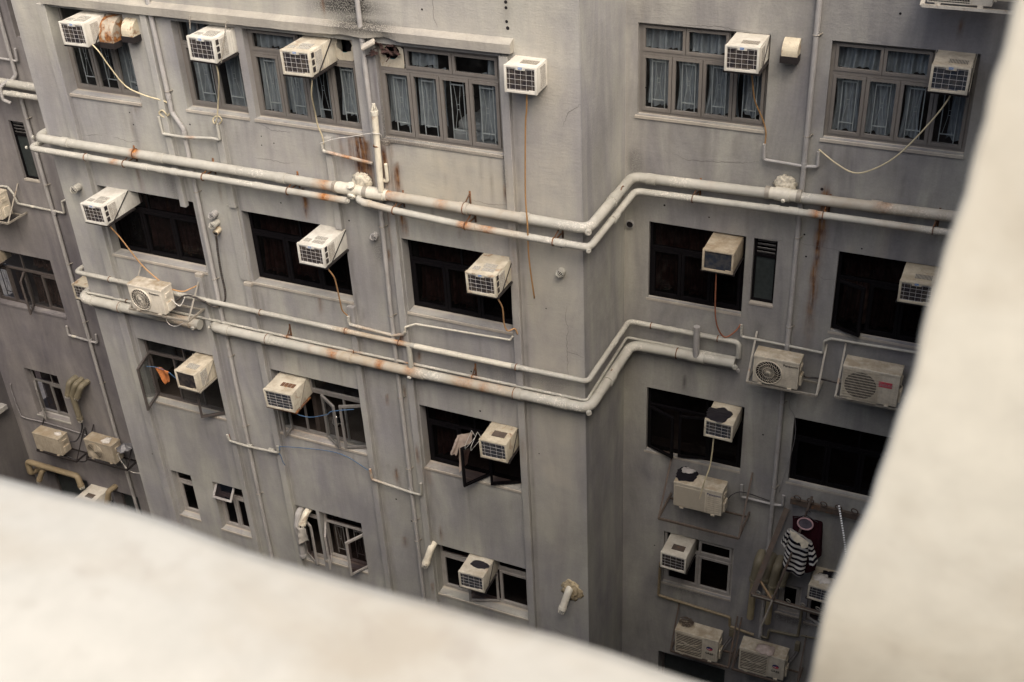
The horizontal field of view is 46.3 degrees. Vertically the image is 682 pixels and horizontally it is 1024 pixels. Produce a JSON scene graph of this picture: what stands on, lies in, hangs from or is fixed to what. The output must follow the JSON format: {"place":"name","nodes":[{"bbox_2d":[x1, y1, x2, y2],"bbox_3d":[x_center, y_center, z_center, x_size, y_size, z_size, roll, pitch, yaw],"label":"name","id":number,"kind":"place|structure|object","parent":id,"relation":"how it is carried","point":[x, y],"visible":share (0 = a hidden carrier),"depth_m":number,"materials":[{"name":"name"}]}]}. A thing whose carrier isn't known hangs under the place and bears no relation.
{"place":"outdoors","nodes":[
{"label":"outdoors","id":0,"kind":"place"},
{"bbox_2d":[0,261,46,398],"bbox_3d":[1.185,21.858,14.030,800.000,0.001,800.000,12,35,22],"label":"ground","id":1,"kind":"structure","parent":0,"point":[7,283],"depth_m":53.88,"materials":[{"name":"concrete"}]},
{"bbox_2d":[0,0,1012,681],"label":"apartment building","id":2,"kind":"structure","parent":1,"relation":"on","point":[562,496],"depth_m":17.81,"materials":[{"name":"grey paint"}]},
{"bbox_2d":[0,12,17,79],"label":"downpipe","id":3,"kind":"object","parent":2,"relation":"attached to","point":[9,52],"visible":1,"depth_m":20.52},
{"bbox_2d":[0,183,26,224],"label":"support bracket","id":4,"kind":"object","parent":2,"relation":"attached to","point":[14,219],"visible":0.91,"depth_m":22.30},
{"bbox_2d":[0,188,12,219],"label":"condenser unit","id":5,"kind":"object","parent":4,"relation":"on","point":[5,206],"visible":0.99,"depth_m":22.25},
{"bbox_2d":[0,78,35,91],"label":"drain pipe","id":6,"kind":"object","parent":2,"relation":"attached to","point":[22,85],"visible":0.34,"depth_m":20.71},
{"bbox_2d":[11,121,39,182],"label":"window","id":7,"kind":"structure","parent":2,"relation":"in","point":[21,139],"depth_m":21.94,"materials":[{"name":"black glass"}]},
{"bbox_2d":[0,254,66,318],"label":"window","id":8,"kind":"structure","parent":2,"relation":"in","point":[45,283],"depth_m":23.93,"materials":[{"name":"grey metal"}]},
{"bbox_2d":[30,369,70,424],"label":"window","id":9,"kind":"structure","parent":2,"relation":"in","point":[52,380],"depth_m":25.57,"materials":[{"name":"grey metal"}]},
{"bbox_2d":[25,459,84,489],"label":"flue pipe","id":10,"kind":"object","parent":2,"relation":"attached to","point":[29,463],"visible":0.99,"depth_m":26.30,"materials":[{"name":"white plastic"}]},
{"bbox_2d":[36,418,86,461],"bbox_3d":[-9.674,2.118,25.673,1.130,0.590,0.455,12,35,22],"label":"support bracket","id":11,"kind":"object","parent":2,"relation":"attached to","point":[65,458],"visible":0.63,"depth_m":25.61,"materials":[{"name":"black metal"}]},
{"bbox_2d":[32,425,71,455],"bbox_3d":[-9.843,2.142,25.685,0.759,0.464,0.310,12,35,22],"label":"condenser unit","id":12,"kind":"object","parent":11,"relation":"on","point":[47,439],"visible":1,"depth_m":25.56,"materials":[{"name":"metal"}]},
{"bbox_2d":[55,473,88,495],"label":"window","id":13,"kind":"structure","parent":2,"relation":"in","point":[67,485],"depth_m":27.27,"materials":[{"name":"glass"}]},
{"bbox_2d":[69,377,84,422],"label":"flue pipe","id":14,"kind":"object","parent":2,"relation":"attached to","point":[74,402],"visible":1,"depth_m":24.68,"materials":[{"name":"white plastic"}]},
{"bbox_2d":[19,98,139,511],"bbox_3d":[-8.355,0.047,23.797,0.137,10.400,0.087,1,33,7],"label":"downpipe","id":15,"kind":"object","parent":2,"relation":"attached to","point":[45,184],"visible":0.88,"depth_m":22.99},
{"bbox_2d":[78,484,112,503],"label":"air conditioner","id":16,"kind":"object","parent":2,"relation":"attached to","point":[94,492],"visible":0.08,"depth_m":26.19,"materials":[{"name":"white metal"}]},
{"bbox_2d":[57,7,141,105],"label":"window","id":17,"kind":"structure","parent":2,"relation":"in","point":[128,77],"depth_m":17.99,"materials":[{"name":"beige metal"}]},
{"bbox_2d":[98,13,122,49],"bbox_3d":[-5.727,-4.429,17.141,0.274,0.410,0.314,12,35,22],"label":"duct hood","id":18,"kind":"object","parent":2,"relation":"attached to","point":[109,33],"visible":0.98,"depth_m":17.07,"materials":[{"name":"beige metal"}]},
{"bbox_2d":[86,424,136,470],"bbox_3d":[-8.397,2.225,25.055,1.110,0.620,0.455,12,35,22],"label":"support bracket","id":19,"kind":"object","parent":2,"relation":"attached to","point":[110,465],"visible":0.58,"depth_m":25.03,"materials":[{"name":"black metal"}]},
{"bbox_2d":[83,432,123,463],"bbox_3d":[-8.512,2.245,25.050,0.769,0.494,0.307,12,35,22],"label":"condenser unit","id":20,"kind":"object","parent":19,"relation":"on","point":[96,448],"visible":1,"depth_m":24.93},
{"bbox_2d":[58,10,169,117],"bbox_3d":[-5.642,-3.977,17.394,1.349,1.463,0.734,11,36,21],"label":"air conditioner","id":21,"kind":"object","parent":2,"relation":"attached to","point":[79,29],"visible":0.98,"depth_m":17.03,"materials":[{"name":"white metal"}]},
{"bbox_2d":[121,17,141,43],"bbox_3d":[-5.417,-4.426,17.041,0.224,0.315,0.214,12,35,22],"label":"duct hood","id":22,"kind":"object","parent":2,"relation":"attached to","point":[130,31],"visible":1,"depth_m":16.99,"materials":[{"name":"beige metal"}]},
{"bbox_2d":[80,187,198,291],"bbox_3d":[-5.778,-1.567,18.985,1.523,1.565,0.864,11,36,23],"label":"air conditioner","id":23,"kind":"object","parent":2,"relation":"attached to","point":[105,206],"visible":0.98,"depth_m":18.66,"materials":[{"name":"white metal"}]},
{"bbox_2d":[80,286,202,329],"bbox_3d":[-6.450,-0.705,20.341,3.107,0.196,1.446,38,51,46],"label":"drain pipe","id":24,"kind":"object","parent":2,"relation":"attached to","point":[112,305],"visible":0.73,"depth_m":20.03,"materials":[{"name":"metal"}]},
{"bbox_2d":[112,192,207,274],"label":"window","id":25,"kind":"structure","parent":2,"relation":"in","point":[158,227],"depth_m":19.24,"materials":[{"name":"black glass"}]},
{"bbox_2d":[129,264,204,322],"bbox_3d":[-5.600,-0.778,19.323,1.200,0.600,0.515,12,35,22],"label":"support bracket","id":26,"kind":"object","parent":2,"relation":"attached to","point":[171,317],"visible":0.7,"depth_m":19.27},
{"bbox_2d":[127,276,175,315],"bbox_3d":[-5.784,-0.722,19.288,0.709,0.474,0.307,12,35,22],"label":"condenser unit","id":27,"kind":"object","parent":26,"relation":"on","point":[151,295],"visible":1,"depth_m":19.17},
{"bbox_2d":[136,339,226,420],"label":"window","id":28,"kind":"structure","parent":2,"relation":"in","point":[147,376],"depth_m":20.92,"materials":[{"name":"grey metal"}]},
{"bbox_2d":[25,141,349,203],"bbox_3d":[-4.661,-2.955,18.380,5.936,0.263,1.663,12,35,22],"label":"drain pipe","id":29,"kind":"object","parent":2,"relation":"attached to","point":[35,146],"visible":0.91,"depth_m":17.72,"materials":[{"name":"metal"}]},
{"bbox_2d":[157,116,220,140],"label":"branch pipe","id":30,"kind":"object","parent":2,"relation":"attached to","point":[189,137],"visible":1,"depth_m":17.55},
{"bbox_2d":[176,472,201,521],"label":"window","id":31,"kind":"structure","parent":2,"relation":"in","point":[185,482],"depth_m":22.57,"materials":[{"name":"metal"}]},
{"bbox_2d":[174,352,216,393],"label":"air conditioner","id":32,"kind":"object","parent":2,"relation":"attached to","point":[195,372],"visible":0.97,"depth_m":19.89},
{"bbox_2d":[145,0,273,558],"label":"downpipe","id":33,"kind":"object","parent":2,"relation":"attached to","point":[175,117],"visible":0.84,"depth_m":18.80,"materials":[{"name":"metal"}]},
{"bbox_2d":[186,25,238,123],"bbox_3d":[-4.054,-3.648,16.745,0.574,1.451,0.734,13,35,22],"label":"air conditioner","id":34,"kind":"object","parent":2,"relation":"attached to","point":[205,44],"visible":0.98,"depth_m":16.22,"materials":[{"name":"white metal"}]},
{"bbox_2d":[176,21,249,120],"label":"window","id":35,"kind":"structure","parent":2,"relation":"in","point":[206,85],"depth_m":17.23,"materials":[{"name":"beige metal"}]},
{"bbox_2d":[221,488,251,538],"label":"window","id":36,"kind":"structure","parent":2,"relation":"in","point":[235,513],"depth_m":22.25,"materials":[{"name":"metal"}]},
{"bbox_2d":[263,371,314,413],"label":"air conditioner","id":37,"kind":"object","parent":2,"relation":"attached to","point":[287,392],"visible":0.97,"depth_m":19.34,"materials":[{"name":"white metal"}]},
{"bbox_2d":[294,506,306,558],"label":"flue pipe","id":38,"kind":"object","parent":2,"relation":"attached to","point":[301,547],"visible":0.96,"depth_m":21.21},
{"bbox_2d":[248,212,353,304],"bbox_3d":[-3.204,-1.309,18.137,1.830,1.279,0.224,12,35,22],"label":"window","id":39,"kind":"structure","parent":2,"relation":"in","point":[275,239],"depth_m":18.31,"materials":[{"name":"black glass"}]},
{"bbox_2d":[246,29,362,136],"bbox_3d":[-2.804,-3.607,16.467,1.770,1.350,0.359,12,35,22],"label":"window","id":40,"kind":"structure","parent":2,"relation":"in","point":[281,94],"depth_m":16.60,"materials":[{"name":"beige metal"}]},
{"bbox_2d":[280,35,342,143],"bbox_3d":[-2.608,-3.310,16.137,0.485,1.495,0.814,11,35,21],"label":"air conditioner","id":41,"kind":"object","parent":2,"relation":"attached to","point":[307,56],"visible":0.99,"depth_m":15.61,"materials":[{"name":"white metal"}]},
{"bbox_2d":[302,513,324,566],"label":"window","id":42,"kind":"structure","parent":2,"relation":"in","point":[310,545],"depth_m":21.57,"materials":[{"name":"metal"}]},
{"bbox_2d":[276,370,367,455],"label":"window","id":43,"kind":"structure","parent":2,"relation":"in","point":[286,417],"depth_m":19.80,"materials":[{"name":"grey metal"}]},
{"bbox_2d":[297,224,348,315],"bbox_3d":[-2.663,-0.957,17.710,0.480,1.469,0.874,12,36,22],"label":"air conditioner","id":44,"kind":"object","parent":2,"relation":"attached to","point":[323,246],"visible":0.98,"depth_m":17.17,"materials":[{"name":"white metal"}]},
{"bbox_2d":[323,513,368,575],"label":"window","id":45,"kind":"structure","parent":2,"relation":"in","point":[356,559],"depth_m":21.13,"materials":[{"name":"metal"}]},
{"bbox_2d":[331,180,386,200],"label":"drain pipe","id":46,"kind":"object","parent":2,"relation":"attached to","point":[351,190],"visible":0.99,"depth_m":16.65,"materials":[{"name":"white plastic"}]},
{"bbox_2d":[371,103,383,192],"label":"drain pipe","id":47,"kind":"object","parent":2,"relation":"attached to","point":[377,146],"visible":1,"depth_m":16.14,"materials":[{"name":"white plastic"}]},
{"bbox_2d":[355,0,425,600],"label":"downpipe","id":48,"kind":"object","parent":2,"relation":"attached to","point":[382,226],"visible":0.8,"depth_m":17.74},
{"bbox_2d":[75,264,741,383],"bbox_3d":[-2.023,-0.529,18.822,11.029,0.402,1.747,12,35,22],"label":"drain pipe","id":49,"kind":"object","parent":2,"relation":"attached to","point":[518,367],"visible":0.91,"depth_m":17.90,"materials":[{"name":"white plastic"}]},
{"bbox_2d":[86,288,735,401],"bbox_3d":[-1.994,-0.300,19.023,10.881,0.275,1.705,12,35,22],"label":"conduit","id":50,"kind":"object","parent":2,"relation":"attached to","point":[473,375],"visible":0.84,"depth_m":18.06,"materials":[{"name":"metal"}]},
{"bbox_2d":[376,44,503,158],"bbox_3d":[-0.907,-3.200,15.689,1.810,1.370,0.319,12,35,22],"label":"window","id":51,"kind":"structure","parent":2,"relation":"in","point":[401,81],"depth_m":15.71,"materials":[{"name":"beige metal"}]},
{"bbox_2d":[404,323,512,340],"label":"branch pipe","id":52,"kind":"object","parent":2,"relation":"attached to","point":[466,332],"visible":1,"depth_m":17.36,"materials":[{"name":"white plastic"}]},
{"bbox_2d":[407,239,512,334],"bbox_3d":[-0.745,-0.828,17.144,1.720,1.259,0.244,12,35,22],"label":"window","id":53,"kind":"structure","parent":2,"relation":"in","point":[437,271],"depth_m":17.31,"materials":[{"name":"black glass"}]},
{"bbox_2d":[414,343,511,368],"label":"drain pipe","id":54,"kind":"object","parent":2,"relation":"attached to","point":[479,359],"visible":1,"depth_m":17.48,"materials":[{"name":"white plastic"}]},
{"bbox_2d":[208,322,737,415],"bbox_3d":[-0.800,0.069,18.515,8.325,0.341,1.854,12,35,22],"label":"drain pipe","id":55,"kind":"object","parent":2,"relation":"attached to","point":[608,380],"visible":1,"depth_m":17.87,"materials":[{"name":"metal"}]},
{"bbox_2d":[424,406,521,493],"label":"window","id":56,"kind":"structure","parent":2,"relation":"in","point":[443,426],"depth_m":18.73,"materials":[{"name":"black glass"}]},
{"bbox_2d":[458,553,497,593],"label":"air conditioner","id":57,"kind":"object","parent":2,"relation":"attached to","point":[471,577],"visible":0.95,"depth_m":19.66,"materials":[{"name":"white metal"}]},
{"bbox_2d":[438,545,528,621],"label":"window","id":58,"kind":"structure","parent":2,"relation":"in","point":[513,581],"depth_m":20.35,"materials":[{"name":"metal"}]},
{"bbox_2d":[465,253,517,334],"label":"air conditioner","id":59,"kind":"object","parent":2,"relation":"attached to","point":[487,275],"visible":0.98,"depth_m":16.21,"materials":[{"name":"white metal"}]},
{"bbox_2d":[31,128,956,235],"bbox_3d":[0.022,-2.173,16.565,15.939,0.286,1.836,12,35,22],"label":"drain pipe","id":60,"kind":"object","parent":2,"relation":"attached to","point":[608,205],"visible":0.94,"depth_m":16.21,"materials":[{"name":"metal"}]},
{"bbox_2d":[764,185,802,203],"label":"drain pipe","id":61,"kind":"object","parent":60,"relation":"attached to","point":[782,194],"visible":1,"depth_m":15.82,"materials":[{"name":"white plastic"}]},
{"bbox_2d":[479,422,518,463],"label":"air conditioner","id":62,"kind":"object","parent":2,"relation":"attached to","point":[498,442],"visible":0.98,"depth_m":17.89,"materials":[{"name":"white metal"}]},
{"bbox_2d":[503,55,546,298],"bbox_3d":[0.271,-2.038,15.568,0.432,3.385,0.614,11,35,20],"label":"air conditioner","id":63,"kind":"object","parent":2,"relation":"attached to","point":[526,75],"visible":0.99,"depth_m":14.56,"materials":[{"name":"white metal"}]},
{"bbox_2d":[356,178,949,253],"bbox_3d":[2.621,-1.654,15.790,9.790,0.398,1.695,3,33,9],"label":"drain pipe","id":64,"kind":"object","parent":2,"relation":"attached to","point":[614,217],"visible":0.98,"depth_m":15.91,"materials":[{"name":"metal"}]},
{"bbox_2d":[659,533,698,574],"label":"air conditioner","id":65,"kind":"object","parent":2,"relation":"attached to","point":[677,554],"visible":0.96,"depth_m":19.78,"materials":[{"name":"white metal"}]},
{"bbox_2d":[662,652,724,681],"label":"window","id":66,"kind":"structure","parent":2,"relation":"in","point":[683,667],"depth_m":21.96,"materials":[{"name":"black glass"}]},
{"bbox_2d":[644,387,744,473],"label":"window","id":67,"kind":"structure","parent":2,"relation":"in","point":[692,443],"depth_m":18.81,"materials":[{"name":"black glass"}]},
{"bbox_2d":[646,221,745,316],"bbox_3d":[2.639,-1.059,17.254,1.440,1.299,0.112,12,35,22],"label":"window","id":68,"kind":"structure","parent":2,"relation":"in","point":[675,273],"depth_m":17.33,"materials":[{"name":"black glass"}]},
{"bbox_2d":[661,531,733,601],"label":"window","id":69,"kind":"structure","parent":2,"relation":"in","point":[711,569],"depth_m":20.23,"materials":[{"name":"metal"}]},
{"bbox_2d":[635,22,770,133],"bbox_3d":[2.521,-3.519,15.796,1.780,1.320,0.335,12,35,22],"label":"window","id":70,"kind":"structure","parent":2,"relation":"in","point":[722,99],"depth_m":15.86,"materials":[{"name":"beige metal"}]},
{"bbox_2d":[670,600,737,668],"bbox_3d":[3.295,5.037,20.612,1.050,0.820,0.475,12,35,22],"label":"support bracket","id":71,"kind":"object","parent":2,"relation":"attached to","point":[730,652],"visible":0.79,"depth_m":20.65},
{"bbox_2d":[675,618,722,662],"bbox_3d":[3.220,5.160,20.611,0.799,0.534,0.312,12,35,22],"label":"condenser unit","id":72,"kind":"object","parent":71,"relation":"on","point":[698,640],"visible":1,"depth_m":20.48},
{"bbox_2d":[658,458,752,539],"bbox_3d":[3.038,2.442,18.877,1.330,0.840,0.675,12,35,22],"label":"support bracket","id":73,"kind":"object","parent":2,"relation":"attached to","point":[741,529],"visible":0.95,"depth_m":18.92,"materials":[{"name":"metal"}]},
{"bbox_2d":[673,475,727,515],"bbox_3d":[2.972,2.402,18.842,0.819,0.504,0.330,12,35,22],"label":"condenser unit","id":74,"kind":"object","parent":73,"relation":"on","point":[712,500],"visible":1,"depth_m":18.70,"materials":[{"name":"metal"}]},
{"bbox_2d":[657,562,753,635],"bbox_3d":[3.296,4.389,20.397,1.725,1.094,0.048,12,35,22],"label":"branch pipe","id":75,"kind":"object","parent":2,"relation":"attached to","point":[697,607],"visible":0.98,"depth_m":20.53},
{"bbox_2d":[699,401,742,498],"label":"air conditioner","id":76,"kind":"object","parent":2,"relation":"attached to","point":[726,430],"visible":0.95,"depth_m":18.00,"materials":[{"name":"white metal"}]},
{"bbox_2d":[700,232,743,337],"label":"air conditioner","id":77,"kind":"object","parent":2,"relation":"attached to","point":[722,253],"visible":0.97,"depth_m":16.50,"materials":[{"name":"white metal"}]},
{"bbox_2d":[723,32,770,143],"bbox_3d":[3.033,-3.196,15.378,0.511,1.454,0.754,11,36,22],"label":"air conditioner","id":78,"kind":"object","parent":2,"relation":"attached to","point":[746,53],"visible":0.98,"depth_m":14.86,"materials":[{"name":"white metal"}]},
{"bbox_2d":[747,549,765,619],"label":"flue pipe","id":79,"kind":"object","parent":2,"relation":"attached to","point":[759,558],"visible":0.68,"depth_m":19.42,"materials":[{"name":"metal"}]},
{"bbox_2d":[749,238,777,307],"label":"window","id":80,"kind":"structure","parent":2,"relation":"in","point":[764,265],"depth_m":16.90,"materials":[{"name":"black glass"}]},
{"bbox_2d":[731,617,806,681],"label":"support bracket","id":81,"kind":"object","parent":2,"relation":"attached to","point":[800,671],"visible":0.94,"depth_m":20.33,"materials":[{"name":"metal"}]},
{"bbox_2d":[738,636,788,680],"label":"condenser unit","id":82,"kind":"object","parent":81,"relation":"on","point":[775,666],"visible":1,"depth_m":20.10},
{"bbox_2d":[764,555,783,624],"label":"flue pipe","id":83,"kind":"object","parent":2,"relation":"attached to","point":[775,574],"visible":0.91,"depth_m":19.29,"materials":[{"name":"metal"}]},
{"bbox_2d":[773,174,797,188],"bbox_3d":[3.620,-2.067,15.928,0.343,0.314,0.160,12,35,22],"label":"foam patch","id":84,"kind":"object","parent":2,"relation":"attached to","point":[785,180],"visible":0.77,"depth_m":15.85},
{"bbox_2d":[746,331,827,396],"bbox_3d":[3.917,0.325,17.126,1.030,0.630,0.455,12,35,22],"label":"support bracket","id":85,"kind":"object","parent":2,"relation":"attached to","point":[819,383],"visible":0.86,"depth_m":17.15,"materials":[{"name":"metal"}]},
{"bbox_2d":[752,346,803,390],"bbox_3d":[3.803,0.393,17.093,0.689,0.474,0.297,12,35,22],"label":"condenser unit","id":86,"kind":"object","parent":85,"relation":"on","point":[777,367],"visible":1,"depth_m":16.98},
{"bbox_2d":[774,584,801,618],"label":"window","id":87,"kind":"structure","parent":2,"relation":"in","point":[790,592],"depth_m":19.78,"materials":[{"name":"metal"}]},
{"bbox_2d":[779,37,800,64],"bbox_3d":[3.468,-3.612,14.912,0.224,0.277,0.174,12,35,22],"label":"duct hood","id":88,"kind":"object","parent":2,"relation":"attached to","point":[790,51],"visible":1,"depth_m":14.87,"materials":[{"name":"white metal"}]},
{"bbox_2d":[758,0,822,638],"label":"downpipe","id":89,"kind":"object","parent":2,"relation":"attached to","point":[797,236],"visible":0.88,"depth_m":16.40,"materials":[{"name":"metal"}]},
{"bbox_2d":[762,144,819,167],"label":"branch pipe","id":90,"kind":"object","parent":2,"relation":"attached to","point":[765,159],"visible":1,"depth_m":15.70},
{"bbox_2d":[750,495,862,615],"bbox_3d":[4.873,3.330,18.410,2.203,1.789,0.761,12,35,22],"label":"drying rack","id":91,"kind":"object","parent":2,"relation":"attached to","point":[851,514],"visible":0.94,"depth_m":18.74,"materials":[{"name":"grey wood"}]},
{"bbox_2d":[761,496,812,625],"bbox_3d":[4.285,3.448,18.595,0.931,2.175,0.116,-24,38,-29],"label":"drying pole","id":92,"kind":"object","parent":91,"relation":"hanging from","point":[782,576],"visible":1,"depth_m":18.62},
{"bbox_2d":[781,527,817,576],"bbox_3d":[4.401,3.261,18.413,0.601,0.880,0.207,20,39,32],"label":"jumper","id":93,"kind":"object","parent":92,"relation":"hanging from","point":[799,546],"visible":0.99,"depth_m":18.38,"materials":[{"name":"fabric"}]},
{"bbox_2d":[803,571,823,627],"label":"window","id":94,"kind":"structure","parent":2,"relation":"in","point":[812,604],"depth_m":19.65,"materials":[{"name":"metal"}]},
{"bbox_2d":[805,566,836,603],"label":"air conditioner","id":95,"kind":"object","parent":2,"relation":"attached to","point":[817,592],"visible":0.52,"depth_m":18.82,"materials":[{"name":"white metal"}]},
{"bbox_2d":[740,324,916,353],"bbox_3d":[5.069,0.173,16.610,3.900,0.358,0.045,12,35,22],"label":"branch pipe","id":96,"kind":"object","parent":2,"relation":"attached to","point":[827,340],"visible":0.81,"depth_m":16.86,"materials":[{"name":"metal"}]},
{"bbox_2d":[786,418,889,501],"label":"window","id":97,"kind":"structure","parent":2,"relation":"in","point":[824,455],"depth_m":18.00,"materials":[{"name":"black glass"}]},
{"bbox_2d":[834,343,903,410],"bbox_3d":[5.063,0.505,16.628,1.030,0.660,0.455,12,35,22],"label":"support bracket","id":98,"kind":"object","parent":2,"relation":"attached to","point":[838,385],"visible":0.48,"depth_m":16.78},
{"bbox_2d":[840,355,903,407],"bbox_3d":[4.985,0.562,16.572,0.809,0.544,0.312,12,35,22],"label":"condenser unit","id":99,"kind":"object","parent":98,"relation":"on","point":[867,380],"visible":1,"depth_m":16.45,"materials":[{"name":"metal"}]},
{"bbox_2d":[827,251,925,348],"bbox_3d":[5.066,-0.583,16.316,1.370,1.309,0.430,12,35,22],"label":"window","id":100,"kind":"structure","parent":2,"relation":"in","point":[867,287],"depth_m":16.36,"materials":[{"name":"black glass"}]},
{"bbox_2d":[819,50,977,173],"bbox_3d":[4.682,-2.788,14.762,1.715,1.665,0.754,12,37,21],"label":"air conditioner","id":101,"kind":"object","parent":2,"relation":"attached to","point":[951,73],"visible":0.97,"depth_m":13.95,"materials":[{"name":"white metal"}]},
{"bbox_2d":[820,40,980,158],"bbox_3d":[4.799,-3.048,14.878,1.760,1.330,0.331,12,35,22],"label":"window","id":102,"kind":"structure","parent":2,"relation":"in","point":[882,91],"depth_m":14.94,"materials":[{"name":"beige metal"}]},
{"bbox_2d":[895,262,937,306],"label":"air conditioner","id":103,"kind":"object","parent":2,"relation":"attached to","point":[916,282],"visible":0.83,"depth_m":15.52,"materials":[{"name":"white metal"}]},
{"bbox_2d":[920,0,1012,13],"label":"support bracket","id":104,"kind":"object","parent":2,"relation":"attached to","point":[922,3],"visible":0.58,"depth_m":13.38,"materials":[{"name":"metal"}]},
{"bbox_2d":[927,0,996,7],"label":"condenser unit","id":105,"kind":"object","parent":104,"relation":"on","point":[982,3],"visible":1,"depth_m":13.33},
{"bbox_2d":[0,0,1023,681],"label":"viewing terrace","id":106,"kind":"structure","parent":0,"point":[926,584],"depth_m":0.70,"materials":[{"name":"white paint"}]},
{"bbox_2d":[706,407,732,422],"bbox_3d":[3.106,1.098,17.997,0.395,0.020,0.408,12,35,22],"label":"plastic sheet","id":107,"kind":"object","parent":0,"point":[721,415],"visible":1,"depth_m":17.98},
{"bbox_3d":[4.481,2.653,18.235,0.366,0.221,0.012,12,35,22],"label":"hanger","id":108,"kind":"object","parent":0,"visible":0},
{"bbox_2d":[792,516,822,572],"bbox_3d":[4.554,3.127,18.561,0.510,1.058,0.215,12,35,22],"label":"jumper","id":109,"kind":"object","parent":108,"relation":"hanging from","point":[812,530],"visible":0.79,"depth_m":18.38,"materials":[{"name":"red fabric"}]},
{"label":"hanger","id":110,"kind":"object","parent":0,"visible":0},
{"bbox_2d":[450,433,472,472],"bbox_3d":[-0.767,1.727,18.538,0.386,0.800,0.085,0,33,6],"label":"shirt","id":111,"kind":"object","parent":110,"relation":"hanging from","point":[460,441],"visible":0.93,"depth_m":18.42,"materials":[{"name":"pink fabric"}]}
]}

